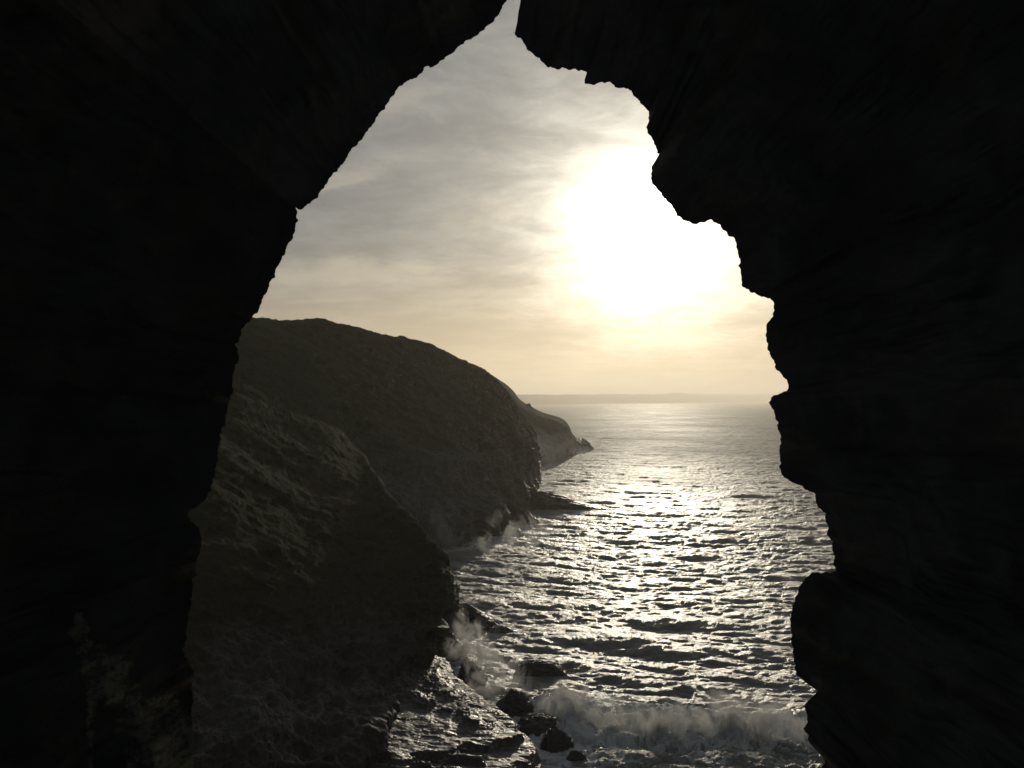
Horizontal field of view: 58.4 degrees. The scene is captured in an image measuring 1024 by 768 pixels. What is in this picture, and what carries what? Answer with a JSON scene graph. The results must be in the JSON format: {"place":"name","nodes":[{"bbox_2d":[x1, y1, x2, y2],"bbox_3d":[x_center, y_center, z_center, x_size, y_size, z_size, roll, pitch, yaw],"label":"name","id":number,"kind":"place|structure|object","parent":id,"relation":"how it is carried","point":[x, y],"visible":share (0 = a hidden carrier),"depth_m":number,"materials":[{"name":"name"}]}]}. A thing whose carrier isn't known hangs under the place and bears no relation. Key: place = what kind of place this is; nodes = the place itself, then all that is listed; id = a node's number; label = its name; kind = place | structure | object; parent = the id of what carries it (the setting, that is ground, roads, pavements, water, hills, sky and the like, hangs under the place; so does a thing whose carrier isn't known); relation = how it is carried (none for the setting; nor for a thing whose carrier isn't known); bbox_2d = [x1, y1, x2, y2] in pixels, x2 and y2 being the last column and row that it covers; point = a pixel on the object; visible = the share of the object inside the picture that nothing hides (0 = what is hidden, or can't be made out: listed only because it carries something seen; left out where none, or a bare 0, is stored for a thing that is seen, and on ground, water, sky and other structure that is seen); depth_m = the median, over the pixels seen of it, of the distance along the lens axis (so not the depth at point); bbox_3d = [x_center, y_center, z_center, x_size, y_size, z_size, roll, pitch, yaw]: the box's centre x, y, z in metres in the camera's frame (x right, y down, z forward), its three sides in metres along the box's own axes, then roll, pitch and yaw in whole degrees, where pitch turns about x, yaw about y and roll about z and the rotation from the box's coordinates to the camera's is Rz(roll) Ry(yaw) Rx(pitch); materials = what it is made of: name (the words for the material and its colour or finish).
{"place":"outdoors","nodes":[
{"label":"outdoors","id":0,"kind":"place"},
{"bbox_2d":[183,329,466,767],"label":"hill","id":1,"kind":"structure","parent":0,"point":[325,600],"depth_m":123.64,"materials":[{"name":"black stone"}]},
{"bbox_2d":[242,317,542,546],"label":"headland","id":2,"kind":"structure","parent":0,"point":[446,442],"depth_m":274.43,"materials":[{"name":"black stone"}]},
{"bbox_2d":[367,656,546,767],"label":"rock platform","id":3,"kind":"object","parent":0,"point":[446,717],"visible":0.74,"depth_m":101.71,"materials":[{"name":"grey stone"}]},
{"bbox_2d":[252,0,787,394],"label":"sky","id":4,"kind":"structure","parent":0,"point":[503,213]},
{"bbox_2d":[495,377,593,466],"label":"headland","id":5,"kind":"structure","parent":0,"point":[557,439],"depth_m":610.10,"materials":[{"name":"grey stone"}]},
{"bbox_2d":[441,403,835,767],"bbox_3d":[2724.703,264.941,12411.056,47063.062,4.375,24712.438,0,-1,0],"label":"sea","id":6,"kind":"structure","parent":0,"point":[650,611],"depth_m":193.00,"materials":[{"name":"liquid"}]},
{"bbox_2d":[435,631,467,661],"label":"sea rock","id":7,"kind":"object","parent":6,"relation":"in","point":[450,647],"visible":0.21,"depth_m":141.64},
{"bbox_2d":[457,657,487,688],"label":"sea rock","id":8,"kind":"object","parent":6,"relation":"in","point":[471,674],"visible":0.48,"depth_m":128.05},
{"bbox_2d":[461,602,498,630],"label":"sea rock","id":9,"kind":"object","parent":6,"relation":"in","point":[476,619],"visible":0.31,"depth_m":161.03,"materials":[{"name":"grey stone"}]},
{"bbox_2d":[485,625,517,632],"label":"sea rock","id":10,"kind":"object","parent":6,"relation":"in","point":[499,629],"visible":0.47,"depth_m":157.76,"materials":[{"name":"black stone"}]},
{"bbox_2d":[500,525,523,537],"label":"sea rock","id":11,"kind":"object","parent":6,"relation":"in","point":[507,530],"visible":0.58,"depth_m":270.85,"materials":[{"name":"grey stone"}]},
{"bbox_2d":[496,688,534,717],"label":"sea rock","id":12,"kind":"object","parent":6,"relation":"in","point":[512,703],"visible":0.45,"depth_m":115.48,"materials":[{"name":"black stone"}]},
{"bbox_2d":[510,508,539,524],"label":"sea rock","id":13,"kind":"object","parent":6,"relation":"in","point":[520,516],"visible":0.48,"depth_m":292.80,"materials":[{"name":"grey stone"}]},
{"bbox_2d":[517,713,559,736],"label":"sea rock","id":14,"kind":"object","parent":6,"relation":"in","point":[538,724],"visible":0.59,"depth_m":111.05,"materials":[{"name":"black stone"}]},
{"bbox_2d":[514,660,566,676],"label":"sea rock","id":15,"kind":"object","parent":6,"relation":"in","point":[535,668],"visible":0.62,"depth_m":133.54,"materials":[{"name":"black stone"}]},
{"bbox_2d":[540,728,573,752],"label":"sea rock","id":16,"kind":"object","parent":6,"relation":"in","point":[554,740],"visible":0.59,"depth_m":104.79,"materials":[{"name":"black stone"}]},
{"bbox_2d":[527,491,610,509],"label":"sea rock","id":17,"kind":"object","parent":6,"relation":"in","point":[540,500],"visible":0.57,"depth_m":333.96,"materials":[{"name":"black stone"}]},
{"bbox_2d":[566,750,586,760],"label":"sea rock","id":18,"kind":"object","parent":6,"relation":"in","point":[574,755],"visible":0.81,"depth_m":101.71,"materials":[{"name":"black stone"}]},
{"bbox_2d":[516,393,772,404],"bbox_3d":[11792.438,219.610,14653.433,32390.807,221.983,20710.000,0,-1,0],"label":"distant coast","id":19,"kind":"structure","parent":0,"point":[538,399],"depth_m":13747.94},
{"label":"cliff","id":20,"kind":"structure","parent":0,"visible":0},
{"bbox_2d":[0,0,1023,767],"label":"rock arch","id":21,"kind":"object","parent":20,"relation":"on","point":[846,176],"visible":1,"depth_m":2.46,"materials":[{"name":"black stone"}]}
]}

